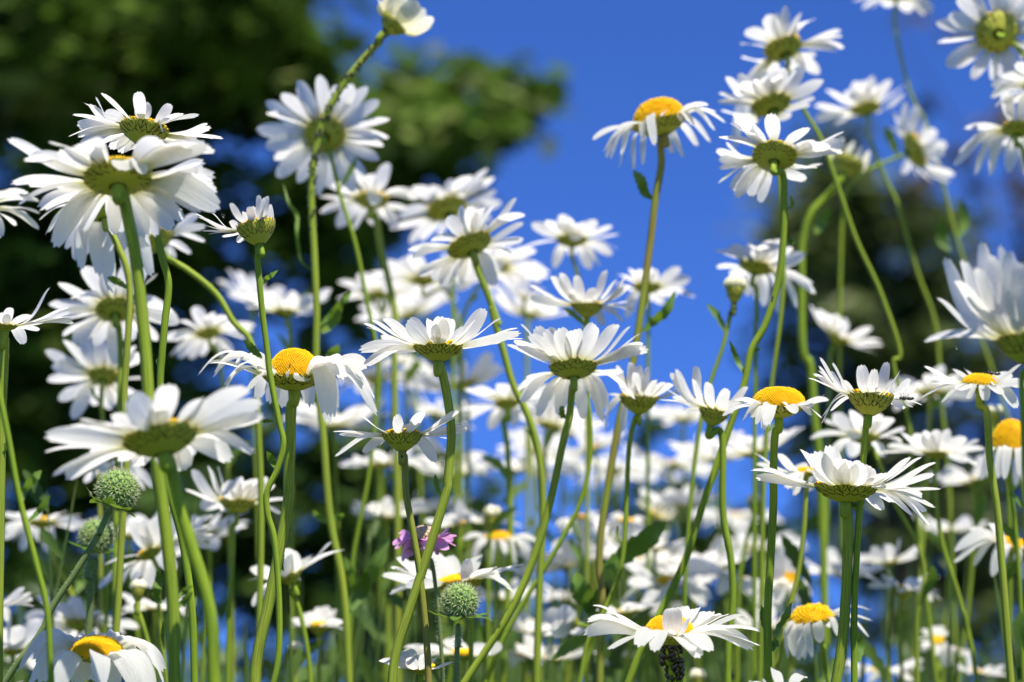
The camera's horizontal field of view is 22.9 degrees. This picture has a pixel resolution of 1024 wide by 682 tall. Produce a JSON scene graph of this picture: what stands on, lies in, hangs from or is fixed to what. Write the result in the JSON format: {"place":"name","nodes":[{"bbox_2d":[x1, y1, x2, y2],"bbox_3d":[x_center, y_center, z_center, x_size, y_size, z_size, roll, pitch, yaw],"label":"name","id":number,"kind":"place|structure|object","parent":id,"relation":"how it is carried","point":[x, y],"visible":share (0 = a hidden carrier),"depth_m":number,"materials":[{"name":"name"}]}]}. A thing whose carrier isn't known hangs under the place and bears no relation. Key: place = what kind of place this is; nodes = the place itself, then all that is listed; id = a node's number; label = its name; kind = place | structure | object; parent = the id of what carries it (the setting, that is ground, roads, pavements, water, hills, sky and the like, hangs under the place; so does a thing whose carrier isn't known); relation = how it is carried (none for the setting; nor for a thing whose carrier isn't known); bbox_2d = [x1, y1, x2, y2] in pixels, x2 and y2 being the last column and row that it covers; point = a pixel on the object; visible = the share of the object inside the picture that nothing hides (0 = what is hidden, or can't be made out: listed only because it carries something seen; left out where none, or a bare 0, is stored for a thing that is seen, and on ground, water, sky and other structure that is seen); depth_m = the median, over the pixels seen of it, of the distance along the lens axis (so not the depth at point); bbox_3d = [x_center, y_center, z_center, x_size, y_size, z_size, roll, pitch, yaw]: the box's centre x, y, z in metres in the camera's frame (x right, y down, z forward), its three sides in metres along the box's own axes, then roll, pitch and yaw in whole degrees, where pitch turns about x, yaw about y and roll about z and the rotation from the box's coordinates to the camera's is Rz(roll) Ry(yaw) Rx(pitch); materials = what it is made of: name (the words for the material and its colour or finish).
{"place":"outdoors","nodes":[
{"label":"outdoors","id":0,"kind":"place"},
{"bbox_2d":[0,0,1023,681],"label":"sky","id":1,"kind":"structure","parent":0,"point":[621,55],"materials":[{"name":"blue"}]},
{"label":"ground","id":2,"kind":"structure","parent":0,"visible":0},
{"bbox_2d":[0,188,54,681],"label":"daisy","id":3,"kind":"object","parent":2,"relation":"on","point":[6,195],"visible":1,"depth_m":0.72,"materials":[{"name":"green plant"}]},
{"bbox_2d":[3,618,65,681],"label":"daisy","id":4,"kind":"object","parent":2,"relation":"on","point":[21,637],"visible":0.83,"depth_m":0.97,"materials":[{"name":"white plant"}]},
{"bbox_2d":[0,289,73,681],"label":"daisy","id":5,"kind":"object","parent":2,"relation":"on","point":[13,326],"visible":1,"depth_m":0.78,"materials":[{"name":"white plant"}]},
{"bbox_2d":[4,510,85,596],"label":"daisy","id":6,"kind":"object","parent":2,"relation":"on","point":[13,528],"visible":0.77,"depth_m":1.05,"materials":[{"name":"white plant"}]},
{"bbox_2d":[3,465,140,681],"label":"scabious seed head","id":7,"kind":"object","parent":2,"relation":"on","point":[117,489],"visible":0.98,"depth_m":0.80},
{"bbox_2d":[25,596,138,636],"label":"daisy","id":8,"kind":"object","parent":2,"relation":"on","point":[70,619],"visible":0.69,"depth_m":1.00,"materials":[{"name":"white plant"}]},
{"bbox_2d":[18,628,165,681],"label":"daisy","id":9,"kind":"object","parent":2,"relation":"on","point":[110,655],"visible":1,"depth_m":0.76,"materials":[{"name":"white plant"}]},
{"bbox_2d":[68,517,116,681],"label":"scabious seed head","id":10,"kind":"object","parent":2,"relation":"on","point":[87,531],"visible":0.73,"depth_m":0.88},
{"bbox_2d":[45,339,140,634],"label":"daisy","id":11,"kind":"object","parent":2,"relation":"on","point":[96,366],"visible":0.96,"depth_m":1.00,"materials":[{"name":"white plant"}]},
{"bbox_2d":[40,178,153,633],"bbox_3d":[-0.142,0.232,0.832,0.038,0.563,0.134,0,-17,0],"label":"daisy","id":12,"kind":"object","parent":2,"relation":"on","point":[97,239],"visible":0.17,"depth_m":0.87,"materials":[{"name":"white plant"}]},
{"bbox_2d":[8,136,219,681],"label":"daisy","id":13,"kind":"object","parent":2,"relation":"on","point":[138,197],"visible":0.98,"depth_m":0.72,"materials":[{"name":"white plant"}]},
{"bbox_2d":[49,266,178,629],"bbox_3d":[-0.149,0.258,0.913,0.049,0.561,0.131,0,-17,0],"label":"daisy","id":14,"kind":"object","parent":2,"relation":"on","point":[108,321],"visible":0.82,"depth_m":0.95,"materials":[{"name":"white plant"}]},
{"bbox_2d":[70,91,222,681],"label":"daisy","id":15,"kind":"object","parent":2,"relation":"on","point":[129,132],"visible":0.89,"depth_m":0.80,"materials":[{"name":"white plant"}]},
{"bbox_2d":[44,384,263,681],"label":"daisy","id":16,"kind":"object","parent":2,"relation":"on","point":[148,427],"visible":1,"depth_m":0.68,"materials":[{"name":"white plant"}]},
{"bbox_2d":[98,515,219,681],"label":"daisy","id":17,"kind":"object","parent":2,"relation":"on","point":[145,533],"visible":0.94,"depth_m":0.95,"materials":[{"name":"white plant"}]},
{"bbox_2d":[148,213,264,681],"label":"daisy","id":18,"kind":"object","parent":2,"relation":"on","point":[186,226],"visible":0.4,"depth_m":0.92,"materials":[{"name":"green plant"}]},
{"bbox_2d":[167,306,255,681],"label":"daisy","id":19,"kind":"object","parent":2,"relation":"on","point":[203,340],"visible":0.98,"depth_m":1.05,"materials":[{"name":"white plant"}]},
{"bbox_2d":[174,511,251,681],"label":"daisy","id":20,"kind":"object","parent":2,"relation":"on","point":[220,529],"visible":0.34,"depth_m":1.05,"materials":[{"name":"white plant"}]},
{"bbox_2d":[185,466,282,681],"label":"daisy","id":21,"kind":"object","parent":2,"relation":"on","point":[238,496],"visible":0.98,"depth_m":0.95,"materials":[{"name":"white plant"}]},
{"bbox_2d":[196,195,285,681],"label":"daisy","id":22,"kind":"object","parent":2,"relation":"on","point":[256,227],"visible":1,"depth_m":0.78,"materials":[{"name":"green plant"}]},
{"bbox_2d":[217,269,298,681],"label":"daisy","id":23,"kind":"object","parent":2,"relation":"on","point":[245,283],"visible":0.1,"depth_m":1.22,"materials":[{"name":"white plant"}]},
{"bbox_2d":[242,287,331,668],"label":"daisy","id":24,"kind":"object","parent":2,"relation":"on","point":[296,303],"visible":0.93,"depth_m":1.10,"materials":[{"name":"white plant"}]},
{"bbox_2d":[199,348,377,681],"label":"daisy","id":25,"kind":"object","parent":2,"relation":"on","point":[306,373],"visible":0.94,"depth_m":0.82,"materials":[{"name":"white plant"}]},
{"bbox_2d":[0,0,582,681],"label":"broadleaf tree","id":26,"kind":"object","parent":2,"relation":"on","point":[224,68],"visible":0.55,"depth_m":4.34,"materials":[{"name":"green plant"}]},
{"bbox_2d":[250,542,341,681],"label":"daisy","id":27,"kind":"object","parent":2,"relation":"on","point":[294,564],"visible":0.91,"depth_m":0.93,"materials":[{"name":"white plant"}]},
{"bbox_2d":[291,606,342,681],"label":"daisy","id":28,"kind":"object","parent":2,"relation":"on","point":[319,621],"visible":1,"depth_m":1.00,"materials":[{"name":"white plant"}]},
{"bbox_2d":[256,75,388,651],"bbox_3d":[-0.075,0.228,0.963,0.053,0.647,0.153,0,-17,0],"label":"daisy","id":29,"kind":"object","parent":2,"relation":"on","point":[290,142],"visible":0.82,"depth_m":1.00,"materials":[{"name":"white plant"}]},
{"bbox_2d":[282,400,390,681],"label":"daisy","id":30,"kind":"object","parent":2,"relation":"on","point":[351,418],"visible":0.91,"depth_m":1.20,"materials":[{"name":"white plant"}]},
{"bbox_2d":[283,0,433,681],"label":"daisy","id":31,"kind":"object","parent":2,"relation":"on","point":[407,17],"visible":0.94,"depth_m":0.95,"materials":[{"name":"green plant"}]},
{"bbox_2d":[319,163,418,681],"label":"daisy","id":32,"kind":"object","parent":2,"relation":"on","point":[371,199],"visible":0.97,"depth_m":1.07,"materials":[{"name":"white plant"}]},
{"bbox_2d":[337,273,428,671],"bbox_3d":[-0.061,0.291,1.159,0.045,0.642,0.149,0,-17,0],"label":"daisy","id":33,"kind":"object","parent":2,"relation":"on","point":[375,292],"visible":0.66,"depth_m":1.20,"materials":[{"name":"white plant"}]},
{"bbox_2d":[339,448,428,681],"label":"daisy","id":34,"kind":"object","parent":2,"relation":"on","point":[382,461],"visible":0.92,"depth_m":1.12,"materials":[{"name":"white plant"}]},
{"bbox_2d":[351,491,430,668],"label":"daisy","id":35,"kind":"object","parent":2,"relation":"on","point":[384,510],"visible":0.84,"depth_m":1.12,"materials":[{"name":"white plant"}]},
{"bbox_2d":[334,410,467,681],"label":"daisy","id":36,"kind":"object","parent":2,"relation":"on","point":[400,437],"visible":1,"depth_m":0.80,"materials":[{"name":"white plant"}]},
{"bbox_2d":[371,352,438,639],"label":"daisy","id":37,"kind":"object","parent":2,"relation":"on","point":[412,366],"visible":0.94,"depth_m":1.20,"materials":[{"name":"white plant"}]},
{"bbox_2d":[355,286,456,634],"bbox_3d":[-0.053,0.299,1.207,0.051,0.654,0.154,0,-17,0],"label":"daisy","id":38,"kind":"object","parent":2,"relation":"on","point":[428,304],"visible":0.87,"depth_m":1.25,"materials":[{"name":"white plant"}]},
{"bbox_2d":[370,254,465,681],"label":"daisy","id":39,"kind":"object","parent":2,"relation":"on","point":[403,272],"visible":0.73,"depth_m":1.15,"materials":[{"name":"white plant"}]},
{"bbox_2d":[392,525,456,681],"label":"scabious flower","id":40,"kind":"object","parent":2,"relation":"on","point":[444,539],"visible":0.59,"depth_m":0.84,"materials":[{"name":"purple plant"}]},
{"bbox_2d":[3,391,849,681],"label":"daisies","id":41,"kind":"object","parent":2,"relation":"on","point":[318,581],"visible":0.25,"depth_m":3.35,"materials":[{"name":"green plant"}]},
{"bbox_2d":[359,308,522,681],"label":"daisy","id":42,"kind":"object","parent":2,"relation":"on","point":[438,341],"visible":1,"depth_m":0.80,"materials":[{"name":"white plant"}]},
{"bbox_2d":[391,169,500,635],"bbox_3d":[-0.029,0.256,1.060,0.049,0.650,0.156,0,-17,0],"label":"daisy","id":43,"kind":"object","parent":2,"relation":"on","point":[442,206],"visible":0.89,"depth_m":1.10,"materials":[{"name":"white plant"}]},
{"bbox_2d":[382,552,523,681],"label":"daisy","id":44,"kind":"object","parent":2,"relation":"on","point":[449,569],"visible":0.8,"depth_m":0.88,"materials":[{"name":"white plant"}]},
{"bbox_2d":[415,352,504,644],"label":"daisy","id":45,"kind":"object","parent":2,"relation":"on","point":[485,369],"visible":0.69,"depth_m":1.14,"materials":[{"name":"white plant"}]},
{"bbox_2d":[428,580,493,681],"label":"scabious seed head","id":46,"kind":"object","parent":2,"relation":"on","point":[459,600],"visible":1,"depth_m":0.80},
{"bbox_2d":[408,198,546,681],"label":"daisy","id":47,"kind":"object","parent":2,"relation":"on","point":[467,258],"visible":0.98,"depth_m":0.93,"materials":[{"name":"white plant"}]},
{"bbox_2d":[441,247,549,563],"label":"daisy","id":48,"kind":"object","parent":2,"relation":"on","point":[513,277],"visible":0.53,"depth_m":1.12,"materials":[{"name":"white plant"}]},
{"bbox_2d":[476,505,517,681],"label":"daisy bud","id":49,"kind":"object","parent":2,"relation":"on","point":[493,517],"visible":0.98,"depth_m":1.02,"materials":[{"name":"green plant"}]},
{"bbox_2d":[463,530,535,681],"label":"daisy","id":50,"kind":"object","parent":2,"relation":"on","point":[501,539],"visible":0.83,"depth_m":1.05,"materials":[{"name":"white plant"}]},
{"bbox_2d":[461,384,547,681],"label":"daisy","id":51,"kind":"object","parent":2,"relation":"on","point":[507,410],"visible":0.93,"depth_m":1.05,"materials":[{"name":"white plant"}]},
{"bbox_2d":[3,469,1020,681],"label":"meadow leaves","id":52,"kind":"object","parent":2,"relation":"on","point":[371,623],"visible":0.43,"depth_m":1.11,"materials":[{"name":"green plant"}]},
{"bbox_2d":[508,282,544,681],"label":"daisy","id":53,"kind":"object","parent":2,"relation":"on","point":[522,293],"visible":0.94,"depth_m":1.17,"materials":[{"name":"green plant"}]},
{"bbox_2d":[491,285,567,681],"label":"daisy","id":54,"kind":"object","parent":2,"relation":"on","point":[534,310],"visible":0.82,"depth_m":1.20,"materials":[{"name":"white plant"}]},
{"bbox_2d":[496,427,583,615],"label":"daisy","id":55,"kind":"object","parent":2,"relation":"on","point":[518,437],"visible":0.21,"depth_m":1.28,"materials":[{"name":"white plant"}]},
{"bbox_2d":[461,322,648,681],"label":"daisy","id":56,"kind":"object","parent":2,"relation":"on","point":[565,352],"visible":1,"depth_m":0.86,"materials":[{"name":"white plant"}]},
{"bbox_2d":[484,270,637,681],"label":"daisy","id":57,"kind":"object","parent":2,"relation":"on","point":[588,305],"visible":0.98,"depth_m":0.93,"materials":[{"name":"white plant"}]},
{"bbox_2d":[517,402,604,681],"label":"daisy","id":58,"kind":"object","parent":2,"relation":"on","point":[553,423],"visible":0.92,"depth_m":1.10,"materials":[{"name":"white plant"}]},
{"bbox_2d":[514,532,613,681],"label":"daisy","id":59,"kind":"object","parent":2,"relation":"on","point":[565,558],"visible":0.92,"depth_m":1.11,"materials":[{"name":"white plant"}]},
{"bbox_2d":[543,604,594,680],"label":"daisy","id":60,"kind":"object","parent":2,"relation":"on","point":[563,620],"visible":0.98,"depth_m":0.96,"materials":[{"name":"white plant"}]},
{"bbox_2d":[523,214,619,681],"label":"daisy","id":61,"kind":"object","parent":2,"relation":"on","point":[568,234],"visible":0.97,"depth_m":1.05,"materials":[{"name":"white plant"}]},
{"bbox_2d":[577,362,677,681],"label":"daisy","id":62,"kind":"object","parent":2,"relation":"on","point":[644,391],"visible":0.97,"depth_m":0.89,"materials":[{"name":"white plant"}]},
{"bbox_2d":[552,96,724,681],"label":"daisy","id":63,"kind":"object","parent":2,"relation":"on","point":[664,118],"visible":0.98,"depth_m":0.92,"materials":[{"name":"green plant"}]},
{"bbox_2d":[617,266,694,681],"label":"daisy","id":64,"kind":"object","parent":2,"relation":"on","point":[670,279],"visible":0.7,"depth_m":1.06,"materials":[{"name":"white plant"}]},
{"bbox_2d":[623,561,718,608],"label":"daisy","id":65,"kind":"object","parent":2,"relation":"on","point":[698,592],"visible":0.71,"depth_m":1.04,"materials":[{"name":"white plant"}]},
{"bbox_2d":[584,605,760,681],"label":"daisy","id":66,"kind":"object","parent":2,"relation":"on","point":[688,629],"visible":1,"depth_m":0.77,"materials":[{"name":"white plant"}]},
{"bbox_2d":[632,452,712,677],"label":"daisy","id":67,"kind":"object","parent":2,"relation":"on","point":[666,468],"visible":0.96,"depth_m":1.28,"materials":[{"name":"white plant"}]},
{"bbox_2d":[640,484,716,601],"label":"daisy","id":68,"kind":"object","parent":2,"relation":"on","point":[677,500],"visible":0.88,"depth_m":1.21,"materials":[{"name":"white plant"}]},
{"bbox_2d":[664,365,747,681],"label":"daisy","id":69,"kind":"object","parent":2,"relation":"on","point":[711,413],"visible":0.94,"depth_m":0.87,"materials":[{"name":"white plant"}]},
{"bbox_2d":[668,431,743,672],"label":"daisy","id":70,"kind":"object","parent":2,"relation":"on","point":[705,450],"visible":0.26,"depth_m":1.20,"materials":[{"name":"white plant"}]},
{"bbox_2d":[682,275,747,681],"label":"daisy bud","id":71,"kind":"object","parent":2,"relation":"on","point":[736,286],"visible":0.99,"depth_m":0.95,"materials":[{"name":"green plant"}]},
{"bbox_2d":[673,557,784,681],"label":"daisy","id":72,"kind":"object","parent":2,"relation":"on","point":[701,566],"visible":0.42,"depth_m":1.07,"materials":[{"name":"white plant"}]},
{"bbox_2d":[625,113,843,681],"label":"daisy","id":73,"kind":"object","parent":2,"relation":"on","point":[768,159],"visible":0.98,"depth_m":0.88,"materials":[{"name":"white plant"}]},
{"bbox_2d":[703,420,803,668],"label":"daisy","id":74,"kind":"object","parent":2,"relation":"on","point":[742,447],"visible":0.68,"depth_m":1.04,"materials":[{"name":"white plant"}]},
{"bbox_2d":[716,239,815,681],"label":"daisy","id":75,"kind":"object","parent":2,"relation":"on","point":[756,266],"visible":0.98,"depth_m":1.00,"materials":[{"name":"white plant"}]},
{"bbox_2d":[717,66,823,681],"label":"daisy","id":76,"kind":"object","parent":2,"relation":"on","point":[776,91],"visible":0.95,"depth_m":0.97,"materials":[{"name":"white plant"}]},
{"bbox_2d":[722,386,828,681],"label":"daisy","id":77,"kind":"object","parent":2,"relation":"on","point":[767,405],"visible":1,"depth_m":0.82,"materials":[{"name":"green plant"}]},
{"bbox_2d":[755,453,818,681],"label":"daisy","id":78,"kind":"object","parent":2,"relation":"on","point":[803,471],"visible":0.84,"depth_m":0.90,"materials":[{"name":"white plant"}]},
{"bbox_2d":[773,547,811,681],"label":"daisy","id":79,"kind":"object","parent":2,"relation":"on","point":[784,574],"visible":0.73,"depth_m":1.05,"materials":[{"name":"white plant"}]},
{"bbox_2d":[784,602,871,681],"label":"daisy","id":80,"kind":"object","parent":2,"relation":"on","point":[804,630],"visible":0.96,"depth_m":0.89,"materials":[{"name":"white plant"}]},
{"bbox_2d":[798,138,869,675],"bbox_3d":[0.141,0.248,1.068,0.033,0.670,0.145,0,-17,0],"label":"daisy","id":81,"kind":"object","parent":2,"relation":"on","point":[846,163],"visible":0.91,"depth_m":1.10,"materials":[{"name":"green plant"}]},
{"bbox_2d":[732,6,938,681],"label":"daisy","id":82,"kind":"object","parent":2,"relation":"on","point":[779,40],"visible":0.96,"depth_m":1.02,"materials":[{"name":"white plant"}]},
{"bbox_2d":[752,445,939,681],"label":"daisy","id":83,"kind":"object","parent":2,"relation":"on","point":[847,484],"visible":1,"depth_m":0.80,"materials":[{"name":"white plant"}]},
{"bbox_2d":[810,305,882,680],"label":"daisy","id":84,"kind":"object","parent":2,"relation":"on","point":[835,326],"visible":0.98,"depth_m":1.14,"materials":[{"name":"white plant"}]},
{"bbox_2d":[809,357,920,681],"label":"daisy","id":85,"kind":"object","parent":2,"relation":"on","point":[870,397],"visible":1,"depth_m":0.80,"materials":[{"name":"white plant"}]},
{"bbox_2d":[714,103,1023,681],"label":"dark tree","id":86,"kind":"object","parent":2,"relation":"on","point":[876,222],"visible":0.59,"depth_m":13.77,"materials":[{"name":"green plant"}]},
{"bbox_2d":[811,410,938,681],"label":"daisy","id":87,"kind":"object","parent":2,"relation":"on","point":[851,427],"visible":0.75,"depth_m":0.98,"materials":[{"name":"white plant"}]},
{"bbox_2d":[815,76,956,679],"bbox_3d":[0.188,0.240,1.106,0.043,0.709,0.177,-8,-19,24],"label":"daisy","id":88,"kind":"object","parent":2,"relation":"on","point":[864,96],"visible":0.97,"depth_m":1.15,"materials":[{"name":"white plant"}]},
{"bbox_2d":[860,538,917,681],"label":"daisy","id":89,"kind":"object","parent":2,"relation":"on","point":[885,556],"visible":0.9,"depth_m":1.08,"materials":[{"name":"white plant"}]},
{"bbox_2d":[838,101,954,681],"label":"daisy","id":90,"kind":"object","parent":2,"relation":"on","point":[921,147],"visible":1,"depth_m":1.15,"materials":[{"name":"white plant"}]},
{"bbox_2d":[865,569,940,681],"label":"daisy","id":91,"kind":"object","parent":2,"relation":"on","point":[902,593],"visible":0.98,"depth_m":1.05,"materials":[{"name":"white plant"}]},
{"bbox_2d":[888,365,974,681],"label":"daisy","id":92,"kind":"object","parent":2,"relation":"on","point":[924,387],"visible":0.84,"depth_m":1.12,"materials":[{"name":"white plant"}]},
{"bbox_2d":[879,429,984,681],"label":"daisy","id":93,"kind":"object","parent":2,"relation":"on","point":[936,445],"visible":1,"depth_m":0.98,"materials":[{"name":"white plant"}]},
{"bbox_2d":[854,0,1009,418],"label":"daisy","id":94,"kind":"object","parent":2,"relation":"on","point":[923,7],"visible":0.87,"depth_m":1.18,"materials":[{"name":"green plant"}]},
{"bbox_2d":[913,513,988,681],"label":"daisy","id":95,"kind":"object","parent":2,"relation":"on","point":[963,523],"visible":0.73,"depth_m":1.18,"materials":[{"name":"white plant"}]},
{"bbox_2d":[890,8,1023,420],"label":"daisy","id":96,"kind":"object","parent":2,"relation":"on","point":[1014,179],"visible":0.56,"depth_m":10.94,"materials":[{"name":"green plant"}]},
{"bbox_2d":[928,455,1011,681],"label":"daisy","id":97,"kind":"object","parent":2,"relation":"on","point":[951,474],"visible":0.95,"depth_m":1.12,"materials":[{"name":"white plant"}]},
{"bbox_2d":[922,364,1020,681],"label":"daisy","id":98,"kind":"object","parent":2,"relation":"on","point":[981,385],"visible":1,"depth_m":0.85,"materials":[{"name":"white plant"}]},
{"bbox_2d":[925,242,1023,649],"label":"daisy","id":99,"kind":"object","parent":2,"relation":"on","point":[988,296],"visible":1,"depth_m":0.69,"materials":[{"name":"white plant"}]},
{"bbox_2d":[936,0,1023,79],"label":"daisy","id":100,"kind":"object","parent":2,"relation":"on","point":[999,29],"visible":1,"depth_m":1.00,"materials":[{"name":"white plant"}]},
{"bbox_2d":[954,90,1023,175],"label":"daisy","id":101,"kind":"object","parent":2,"relation":"on","point":[1007,137],"visible":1,"depth_m":1.00,"materials":[{"name":"white plant"}]},
{"bbox_2d":[954,522,1023,612],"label":"daisy","id":102,"kind":"object","parent":2,"relation":"on","point":[971,541],"visible":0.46,"depth_m":0.96,"materials":[{"name":"white plant"}]},
{"bbox_2d":[980,419,1023,681],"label":"daisy","id":103,"kind":"object","parent":2,"relation":"on","point":[1006,437],"visible":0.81,"depth_m":0.93,"materials":[{"name":"white plant"}]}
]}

